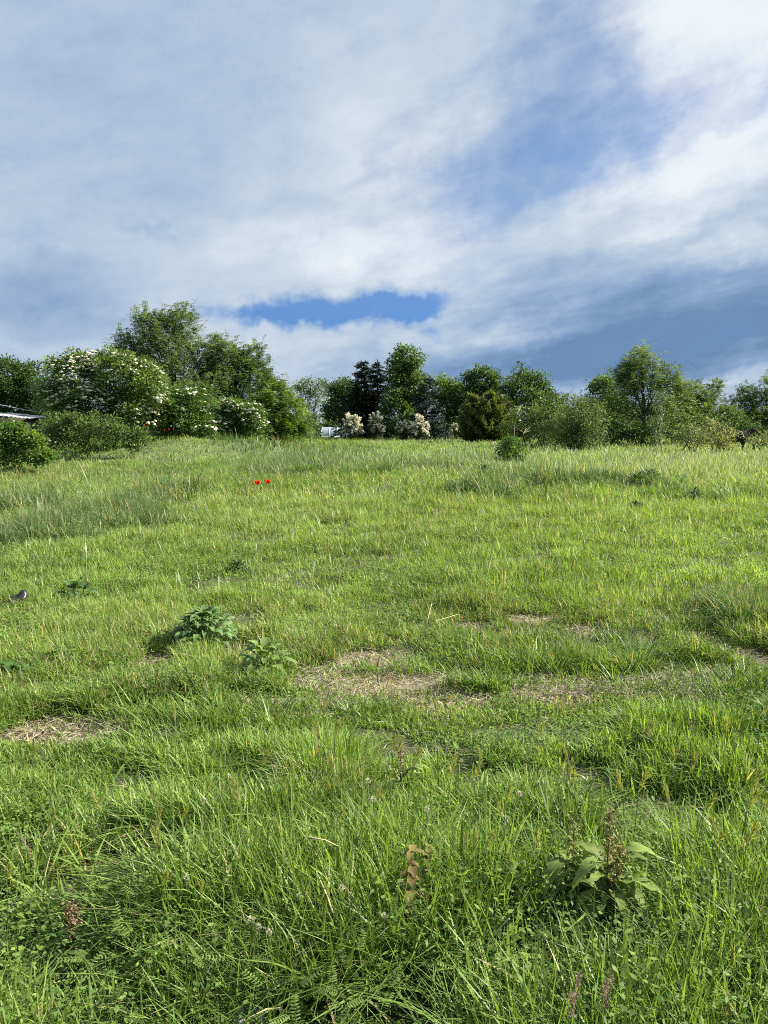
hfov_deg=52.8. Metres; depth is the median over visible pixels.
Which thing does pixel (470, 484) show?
dark weed
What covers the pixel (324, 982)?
vetch plant
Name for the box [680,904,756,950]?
vetch plant
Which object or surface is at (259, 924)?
clover flower
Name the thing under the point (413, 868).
nettle
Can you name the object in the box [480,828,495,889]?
barley stem
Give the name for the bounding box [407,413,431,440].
flowering shrub
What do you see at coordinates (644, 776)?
barley stem
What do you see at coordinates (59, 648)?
plantain
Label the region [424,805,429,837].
clover flower
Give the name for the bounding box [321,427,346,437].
greenhouse
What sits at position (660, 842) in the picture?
vetch plant
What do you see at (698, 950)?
vetch plant
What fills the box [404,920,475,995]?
vetch plant
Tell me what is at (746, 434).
horse
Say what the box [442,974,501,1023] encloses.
vetch plant
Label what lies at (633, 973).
vetch plant
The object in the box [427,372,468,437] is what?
round tree
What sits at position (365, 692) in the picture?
dry straw
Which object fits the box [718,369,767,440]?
locust tree
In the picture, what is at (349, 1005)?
vetch plant
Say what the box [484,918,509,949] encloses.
dry stalk
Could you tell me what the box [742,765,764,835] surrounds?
barley stem
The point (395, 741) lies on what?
barley stem
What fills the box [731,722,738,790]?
barley stem
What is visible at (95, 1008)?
vetch plant
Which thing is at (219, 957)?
vetch plant
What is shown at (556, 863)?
dock plant
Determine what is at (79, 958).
vetch plant
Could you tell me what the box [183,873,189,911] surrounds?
clover flower
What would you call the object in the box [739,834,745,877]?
barley stem
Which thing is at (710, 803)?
barley stem
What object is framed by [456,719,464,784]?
barley stem
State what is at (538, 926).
vetch plant
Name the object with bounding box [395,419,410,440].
flowering shrub
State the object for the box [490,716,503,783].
barley stem
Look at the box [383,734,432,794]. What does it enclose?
dock plant
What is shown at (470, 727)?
barley stem
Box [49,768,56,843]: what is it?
barley stem
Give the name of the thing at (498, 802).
barley stem
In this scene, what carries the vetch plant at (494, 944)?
on the ground at (304, 671)
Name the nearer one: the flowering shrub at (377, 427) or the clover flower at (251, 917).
the clover flower at (251, 917)
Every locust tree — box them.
[101,297,247,443]
[190,334,292,441]
[663,376,744,443]
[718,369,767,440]
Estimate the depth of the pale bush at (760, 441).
35.73 m
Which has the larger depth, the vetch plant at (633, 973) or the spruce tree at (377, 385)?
the spruce tree at (377, 385)
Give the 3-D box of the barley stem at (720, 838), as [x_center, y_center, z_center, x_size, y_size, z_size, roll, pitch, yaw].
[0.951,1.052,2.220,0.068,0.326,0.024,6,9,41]
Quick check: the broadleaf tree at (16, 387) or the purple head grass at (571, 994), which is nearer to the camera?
the purple head grass at (571, 994)
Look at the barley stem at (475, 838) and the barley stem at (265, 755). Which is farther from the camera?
the barley stem at (265, 755)
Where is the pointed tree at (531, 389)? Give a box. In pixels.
[490,361,569,438]
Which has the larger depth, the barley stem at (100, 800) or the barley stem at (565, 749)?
the barley stem at (565, 749)
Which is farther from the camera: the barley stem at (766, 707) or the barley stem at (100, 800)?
the barley stem at (766, 707)
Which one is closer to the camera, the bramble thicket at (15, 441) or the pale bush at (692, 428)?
the bramble thicket at (15, 441)
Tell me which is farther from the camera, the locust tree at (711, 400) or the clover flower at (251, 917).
the locust tree at (711, 400)
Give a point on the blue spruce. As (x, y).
(432, 415)
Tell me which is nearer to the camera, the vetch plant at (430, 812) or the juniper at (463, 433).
the vetch plant at (430, 812)
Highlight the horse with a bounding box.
[721,428,758,449]
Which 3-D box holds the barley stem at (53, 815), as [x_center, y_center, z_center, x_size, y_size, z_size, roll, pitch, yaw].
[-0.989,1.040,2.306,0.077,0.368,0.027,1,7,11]
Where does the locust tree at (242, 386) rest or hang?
on the ground at (304, 671)
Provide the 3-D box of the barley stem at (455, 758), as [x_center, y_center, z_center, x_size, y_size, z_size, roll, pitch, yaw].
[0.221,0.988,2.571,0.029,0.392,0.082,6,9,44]
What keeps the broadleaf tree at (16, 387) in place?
on the ground at (304, 671)
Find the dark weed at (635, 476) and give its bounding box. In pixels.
[621,471,655,486]
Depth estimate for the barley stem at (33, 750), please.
2.84 m
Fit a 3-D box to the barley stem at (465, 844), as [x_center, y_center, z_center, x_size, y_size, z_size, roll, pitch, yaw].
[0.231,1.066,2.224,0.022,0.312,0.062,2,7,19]
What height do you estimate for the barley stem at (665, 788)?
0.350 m
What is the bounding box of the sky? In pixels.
[0,0,767,425]
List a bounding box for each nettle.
[398,844,427,931]
[415,843,441,912]
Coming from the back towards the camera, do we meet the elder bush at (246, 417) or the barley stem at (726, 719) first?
the elder bush at (246, 417)
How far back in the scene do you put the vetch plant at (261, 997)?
1.86 m
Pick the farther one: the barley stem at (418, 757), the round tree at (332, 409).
the round tree at (332, 409)
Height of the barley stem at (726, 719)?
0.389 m
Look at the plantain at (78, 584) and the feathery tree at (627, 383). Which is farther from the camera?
the feathery tree at (627, 383)
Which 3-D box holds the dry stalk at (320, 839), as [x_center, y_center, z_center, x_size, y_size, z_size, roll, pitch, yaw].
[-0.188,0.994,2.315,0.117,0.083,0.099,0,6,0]
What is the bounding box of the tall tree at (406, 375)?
[371,342,433,437]
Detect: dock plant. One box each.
[41,892,85,964]
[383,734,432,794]
[542,807,637,962]
[551,799,667,952]
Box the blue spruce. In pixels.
[401,376,450,439]
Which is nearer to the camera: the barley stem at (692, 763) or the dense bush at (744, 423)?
the barley stem at (692, 763)
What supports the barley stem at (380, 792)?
on the ground at (304, 671)
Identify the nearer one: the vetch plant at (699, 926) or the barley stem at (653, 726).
the vetch plant at (699, 926)
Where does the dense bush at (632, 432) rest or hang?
on the ground at (304, 671)
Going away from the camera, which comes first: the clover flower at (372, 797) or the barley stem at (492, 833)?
the barley stem at (492, 833)
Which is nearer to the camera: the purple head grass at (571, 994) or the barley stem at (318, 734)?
the purple head grass at (571, 994)
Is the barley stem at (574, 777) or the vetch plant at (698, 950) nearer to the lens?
the vetch plant at (698, 950)
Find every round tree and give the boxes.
[313,375,360,436]
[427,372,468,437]
[579,370,627,442]
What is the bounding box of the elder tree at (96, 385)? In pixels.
[25,343,177,451]
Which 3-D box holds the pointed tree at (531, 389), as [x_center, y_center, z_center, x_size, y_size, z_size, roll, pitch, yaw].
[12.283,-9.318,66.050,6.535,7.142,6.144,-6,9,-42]
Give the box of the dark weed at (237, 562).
[225,558,252,574]
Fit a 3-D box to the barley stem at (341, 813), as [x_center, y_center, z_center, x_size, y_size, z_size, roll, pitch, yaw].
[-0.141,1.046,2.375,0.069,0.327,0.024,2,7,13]
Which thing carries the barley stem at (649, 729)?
on the ground at (304, 671)
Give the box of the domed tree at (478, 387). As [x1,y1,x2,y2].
[450,362,507,421]
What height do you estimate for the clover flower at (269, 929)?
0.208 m
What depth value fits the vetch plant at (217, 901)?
2.18 m
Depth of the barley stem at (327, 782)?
2.52 m
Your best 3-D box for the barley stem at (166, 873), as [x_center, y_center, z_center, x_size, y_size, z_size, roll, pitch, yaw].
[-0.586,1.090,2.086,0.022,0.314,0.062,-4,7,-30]
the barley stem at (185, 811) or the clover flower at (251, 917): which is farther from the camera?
the barley stem at (185, 811)
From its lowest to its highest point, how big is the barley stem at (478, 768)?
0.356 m
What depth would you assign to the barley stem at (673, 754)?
2.76 m
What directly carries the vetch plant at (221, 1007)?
on the ground at (304, 671)
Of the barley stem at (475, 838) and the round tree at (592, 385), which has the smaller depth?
the barley stem at (475, 838)
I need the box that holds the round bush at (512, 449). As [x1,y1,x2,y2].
[494,434,530,462]
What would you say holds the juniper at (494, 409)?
on the ground at (304, 671)
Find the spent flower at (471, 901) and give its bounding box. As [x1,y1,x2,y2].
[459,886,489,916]
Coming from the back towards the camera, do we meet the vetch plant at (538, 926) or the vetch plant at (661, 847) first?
the vetch plant at (661, 847)
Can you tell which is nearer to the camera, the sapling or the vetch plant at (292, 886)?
the vetch plant at (292, 886)
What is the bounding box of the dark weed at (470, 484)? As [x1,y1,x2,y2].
[464,481,484,491]
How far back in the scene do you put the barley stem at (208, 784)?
2.52 m
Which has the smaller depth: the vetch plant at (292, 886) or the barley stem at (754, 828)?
the barley stem at (754, 828)
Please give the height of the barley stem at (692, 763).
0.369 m
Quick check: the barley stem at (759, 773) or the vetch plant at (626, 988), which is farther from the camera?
the barley stem at (759, 773)
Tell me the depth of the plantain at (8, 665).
4.52 m
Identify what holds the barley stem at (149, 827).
on the ground at (304, 671)
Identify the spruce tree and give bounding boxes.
[329,359,390,438]
[349,359,401,438]
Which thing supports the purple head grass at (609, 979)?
on the ground at (304, 671)
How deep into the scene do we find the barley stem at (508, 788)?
2.31 m
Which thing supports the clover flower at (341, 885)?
on the ground at (304, 671)
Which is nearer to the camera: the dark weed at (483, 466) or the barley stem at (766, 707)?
the barley stem at (766, 707)
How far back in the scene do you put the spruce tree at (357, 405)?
68.83 m
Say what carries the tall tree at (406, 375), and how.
on the ground at (304, 671)
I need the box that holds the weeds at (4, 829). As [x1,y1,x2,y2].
[0,461,767,1023]
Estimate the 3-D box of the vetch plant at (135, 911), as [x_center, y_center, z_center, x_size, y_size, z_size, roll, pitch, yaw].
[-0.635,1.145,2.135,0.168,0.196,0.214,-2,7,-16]
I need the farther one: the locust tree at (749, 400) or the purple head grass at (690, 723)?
the locust tree at (749, 400)
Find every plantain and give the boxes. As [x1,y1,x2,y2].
[0,660,32,675]
[36,644,73,662]
[52,574,101,601]
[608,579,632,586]
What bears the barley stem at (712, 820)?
on the ground at (304, 671)
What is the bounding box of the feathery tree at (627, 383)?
[586,339,706,446]
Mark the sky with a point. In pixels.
(558, 187)
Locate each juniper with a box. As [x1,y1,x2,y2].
[450,391,489,441]
[466,389,521,442]
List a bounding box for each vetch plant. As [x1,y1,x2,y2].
[52,978,100,1022]
[57,904,132,997]
[98,978,164,1023]
[122,878,178,937]
[161,929,248,991]
[191,879,250,920]
[209,1002,237,1023]
[241,931,297,1010]
[268,858,330,907]
[269,967,364,1023]
[304,951,350,1007]
[317,932,403,1023]
[338,781,385,823]
[401,808,444,839]
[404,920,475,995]
[437,886,506,941]
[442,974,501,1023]
[465,927,544,997]
[472,979,513,1022]
[508,850,548,903]
[521,910,559,959]
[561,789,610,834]
[583,938,666,1005]
[585,955,670,1023]
[623,831,682,867]
[647,827,686,856]
[664,927,746,980]
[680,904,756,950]
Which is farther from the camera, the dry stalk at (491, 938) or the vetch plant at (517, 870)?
the vetch plant at (517, 870)
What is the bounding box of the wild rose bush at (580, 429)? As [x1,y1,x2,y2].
[537,390,613,452]
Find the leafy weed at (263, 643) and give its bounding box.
[233,637,296,676]
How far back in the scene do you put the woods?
126.60 m
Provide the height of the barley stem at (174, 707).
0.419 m
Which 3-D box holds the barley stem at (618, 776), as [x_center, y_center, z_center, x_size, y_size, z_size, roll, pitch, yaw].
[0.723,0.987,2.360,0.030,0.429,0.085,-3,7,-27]
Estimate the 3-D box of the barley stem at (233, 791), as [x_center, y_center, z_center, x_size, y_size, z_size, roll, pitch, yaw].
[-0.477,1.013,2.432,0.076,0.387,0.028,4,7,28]
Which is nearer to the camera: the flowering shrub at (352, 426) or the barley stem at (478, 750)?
the barley stem at (478, 750)
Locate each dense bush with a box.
[593,418,668,446]
[650,405,767,443]
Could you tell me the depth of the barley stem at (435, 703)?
2.97 m
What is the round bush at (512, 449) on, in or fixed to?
on the ground at (304, 671)
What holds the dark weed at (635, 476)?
on the ground at (304, 671)
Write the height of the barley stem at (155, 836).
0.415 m
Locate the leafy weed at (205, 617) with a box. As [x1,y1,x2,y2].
[165,604,238,649]
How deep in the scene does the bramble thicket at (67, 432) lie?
31.67 m
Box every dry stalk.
[304,836,341,847]
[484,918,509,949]
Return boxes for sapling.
[643,389,671,450]
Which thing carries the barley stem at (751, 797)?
on the ground at (304, 671)
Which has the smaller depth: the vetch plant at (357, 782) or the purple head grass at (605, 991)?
the purple head grass at (605, 991)
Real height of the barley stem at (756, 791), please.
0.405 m
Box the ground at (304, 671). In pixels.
[0,427,767,1023]
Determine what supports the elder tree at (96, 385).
on the ground at (304, 671)
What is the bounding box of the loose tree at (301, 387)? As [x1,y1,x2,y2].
[291,374,331,442]
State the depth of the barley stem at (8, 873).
2.09 m
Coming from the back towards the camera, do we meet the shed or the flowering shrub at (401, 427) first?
the flowering shrub at (401, 427)
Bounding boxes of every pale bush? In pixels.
[667,420,711,453]
[743,430,767,451]
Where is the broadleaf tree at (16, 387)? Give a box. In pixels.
[0,353,67,422]
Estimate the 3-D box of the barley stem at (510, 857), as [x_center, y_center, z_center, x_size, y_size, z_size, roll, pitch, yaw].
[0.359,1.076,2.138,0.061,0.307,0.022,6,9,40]
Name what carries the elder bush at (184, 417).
on the ground at (304, 671)
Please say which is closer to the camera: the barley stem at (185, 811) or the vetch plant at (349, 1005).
the vetch plant at (349, 1005)
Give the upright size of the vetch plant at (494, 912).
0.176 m
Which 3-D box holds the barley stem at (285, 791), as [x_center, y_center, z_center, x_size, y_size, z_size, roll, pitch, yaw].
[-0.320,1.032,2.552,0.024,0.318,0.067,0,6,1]
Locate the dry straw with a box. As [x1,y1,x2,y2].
[1,552,767,1023]
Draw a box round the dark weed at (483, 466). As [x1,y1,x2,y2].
[467,461,493,475]
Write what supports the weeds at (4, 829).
on the ground at (304, 671)
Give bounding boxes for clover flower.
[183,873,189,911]
[247,915,253,964]
[256,923,261,969]
[266,928,271,975]
[339,884,344,921]
[370,796,375,825]
[381,912,385,950]
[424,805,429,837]
[517,791,522,824]
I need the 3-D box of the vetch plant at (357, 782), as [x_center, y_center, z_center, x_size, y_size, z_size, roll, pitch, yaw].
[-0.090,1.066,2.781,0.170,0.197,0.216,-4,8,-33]
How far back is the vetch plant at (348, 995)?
1.85 m
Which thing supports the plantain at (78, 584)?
on the ground at (304, 671)
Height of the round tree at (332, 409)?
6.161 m
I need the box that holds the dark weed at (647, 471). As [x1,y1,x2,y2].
[634,468,665,484]
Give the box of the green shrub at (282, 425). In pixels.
[245,379,317,445]
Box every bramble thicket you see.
[0,417,60,472]
[30,409,158,458]
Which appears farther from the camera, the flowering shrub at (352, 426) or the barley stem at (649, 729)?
the flowering shrub at (352, 426)
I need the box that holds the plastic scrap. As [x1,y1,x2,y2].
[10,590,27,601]
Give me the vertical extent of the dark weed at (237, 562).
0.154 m
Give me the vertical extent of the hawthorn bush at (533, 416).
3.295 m
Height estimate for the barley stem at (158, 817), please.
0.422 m
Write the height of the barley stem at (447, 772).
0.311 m
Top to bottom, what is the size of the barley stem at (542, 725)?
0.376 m
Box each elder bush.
[142,379,224,438]
[198,394,272,440]
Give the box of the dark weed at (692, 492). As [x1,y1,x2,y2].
[680,486,709,501]
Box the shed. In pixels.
[0,413,46,448]
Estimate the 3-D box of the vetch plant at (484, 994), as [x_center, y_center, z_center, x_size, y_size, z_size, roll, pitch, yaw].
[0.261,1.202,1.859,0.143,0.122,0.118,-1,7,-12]
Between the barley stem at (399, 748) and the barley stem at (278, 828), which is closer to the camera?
the barley stem at (278, 828)
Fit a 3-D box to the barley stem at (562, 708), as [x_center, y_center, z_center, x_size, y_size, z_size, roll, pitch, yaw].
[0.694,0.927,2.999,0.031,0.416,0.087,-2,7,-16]
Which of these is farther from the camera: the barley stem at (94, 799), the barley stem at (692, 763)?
the barley stem at (692, 763)
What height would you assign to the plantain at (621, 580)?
0.163 m
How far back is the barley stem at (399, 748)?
2.83 m
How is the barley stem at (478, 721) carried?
on the ground at (304, 671)
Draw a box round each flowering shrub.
[340,412,365,439]
[367,410,385,439]
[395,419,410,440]
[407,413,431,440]
[449,423,459,439]
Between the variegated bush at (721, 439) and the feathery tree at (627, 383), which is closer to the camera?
the variegated bush at (721, 439)
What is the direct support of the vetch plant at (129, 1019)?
on the ground at (304, 671)
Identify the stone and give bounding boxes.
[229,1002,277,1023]
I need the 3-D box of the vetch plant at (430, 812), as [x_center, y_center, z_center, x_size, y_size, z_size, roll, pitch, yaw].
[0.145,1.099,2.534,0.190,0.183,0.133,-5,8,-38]
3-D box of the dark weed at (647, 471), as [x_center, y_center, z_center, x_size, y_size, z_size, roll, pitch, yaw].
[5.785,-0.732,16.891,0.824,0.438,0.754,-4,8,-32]
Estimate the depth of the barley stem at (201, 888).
2.03 m
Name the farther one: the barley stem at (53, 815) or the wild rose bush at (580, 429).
the wild rose bush at (580, 429)
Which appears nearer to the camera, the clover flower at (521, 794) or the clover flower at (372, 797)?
the clover flower at (372, 797)
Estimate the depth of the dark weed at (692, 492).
13.44 m
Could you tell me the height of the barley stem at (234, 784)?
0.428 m
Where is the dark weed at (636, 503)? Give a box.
[628,500,643,508]
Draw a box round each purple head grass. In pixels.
[567,989,576,1022]
[573,969,582,1023]
[600,978,610,1022]
[604,969,615,1018]
[688,718,693,771]
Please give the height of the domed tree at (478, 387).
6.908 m
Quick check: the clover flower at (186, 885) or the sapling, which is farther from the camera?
the sapling
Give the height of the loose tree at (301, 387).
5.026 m
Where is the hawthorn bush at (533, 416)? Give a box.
[493,394,568,447]
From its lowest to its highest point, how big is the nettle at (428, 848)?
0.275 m
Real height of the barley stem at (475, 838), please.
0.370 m
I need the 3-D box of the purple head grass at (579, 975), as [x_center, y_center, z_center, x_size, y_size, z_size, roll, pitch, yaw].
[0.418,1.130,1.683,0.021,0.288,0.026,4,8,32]
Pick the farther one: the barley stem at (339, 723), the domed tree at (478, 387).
the domed tree at (478, 387)
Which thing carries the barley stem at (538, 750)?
on the ground at (304, 671)
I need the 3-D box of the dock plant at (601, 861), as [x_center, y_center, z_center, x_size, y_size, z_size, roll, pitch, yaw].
[0.632,1.014,2.156,0.324,0.421,0.333,0,6,0]
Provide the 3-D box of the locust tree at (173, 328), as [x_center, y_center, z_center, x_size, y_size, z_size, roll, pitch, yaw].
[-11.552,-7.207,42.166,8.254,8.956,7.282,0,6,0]
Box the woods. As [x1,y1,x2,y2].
[47,398,767,437]
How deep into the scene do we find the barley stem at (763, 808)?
2.37 m
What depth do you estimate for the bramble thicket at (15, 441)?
26.80 m
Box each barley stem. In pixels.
[5,861,13,956]
[31,743,37,809]
[43,805,58,914]
[44,739,62,797]
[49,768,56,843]
[87,787,115,891]
[89,795,103,878]
[135,816,155,909]
[150,824,172,947]
[154,799,163,902]
[163,866,169,929]
[170,699,177,783]
[180,800,190,838]
[198,879,204,939]
[204,777,212,826]
[228,780,240,838]
[230,775,244,862]
[255,748,271,828]
[271,816,285,862]
[282,784,287,821]
[312,719,328,814]
[324,777,334,827]
[330,804,346,867]
[331,719,341,789]
[375,781,387,838]
[377,743,384,807]
[382,731,401,818]
[391,736,404,807]
[403,744,423,833]
[432,696,439,790]
[441,764,451,817]
[445,752,459,833]
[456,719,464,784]
[460,721,473,783]
[463,829,469,881]
[468,711,482,788]
[470,825,479,939]
[471,757,483,821]
[475,743,486,788]
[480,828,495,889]
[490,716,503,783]
[494,794,507,871]
[503,781,513,840]
[507,848,522,949]
[532,718,547,780]
[532,824,540,941]
[536,745,540,783]
[559,697,567,774]
[561,743,570,787]
[561,756,575,828]
[571,769,577,828]
[612,767,627,874]
[629,766,649,862]
[637,720,655,793]
[641,718,652,797]
[663,784,671,856]
[669,745,676,821]
[682,753,698,826]
[696,792,717,850]
[707,813,721,880]
[710,827,727,868]
[720,715,728,802]
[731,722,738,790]
[738,820,764,901]
[739,785,763,857]
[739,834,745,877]
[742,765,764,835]
[745,779,761,833]
[753,700,767,778]
[759,799,767,838]
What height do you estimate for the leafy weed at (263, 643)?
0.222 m
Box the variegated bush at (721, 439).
[690,413,743,453]
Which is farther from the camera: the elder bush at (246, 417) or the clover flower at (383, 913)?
the elder bush at (246, 417)
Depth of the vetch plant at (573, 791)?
2.68 m
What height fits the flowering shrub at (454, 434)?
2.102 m
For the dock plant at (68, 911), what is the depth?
2.10 m
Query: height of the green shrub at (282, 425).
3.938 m
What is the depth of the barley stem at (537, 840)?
2.07 m
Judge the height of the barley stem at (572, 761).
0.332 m
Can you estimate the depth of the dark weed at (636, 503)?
12.41 m
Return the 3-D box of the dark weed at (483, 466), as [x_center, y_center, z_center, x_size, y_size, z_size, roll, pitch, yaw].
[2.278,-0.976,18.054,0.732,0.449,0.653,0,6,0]
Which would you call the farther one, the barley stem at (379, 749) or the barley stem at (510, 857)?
the barley stem at (379, 749)

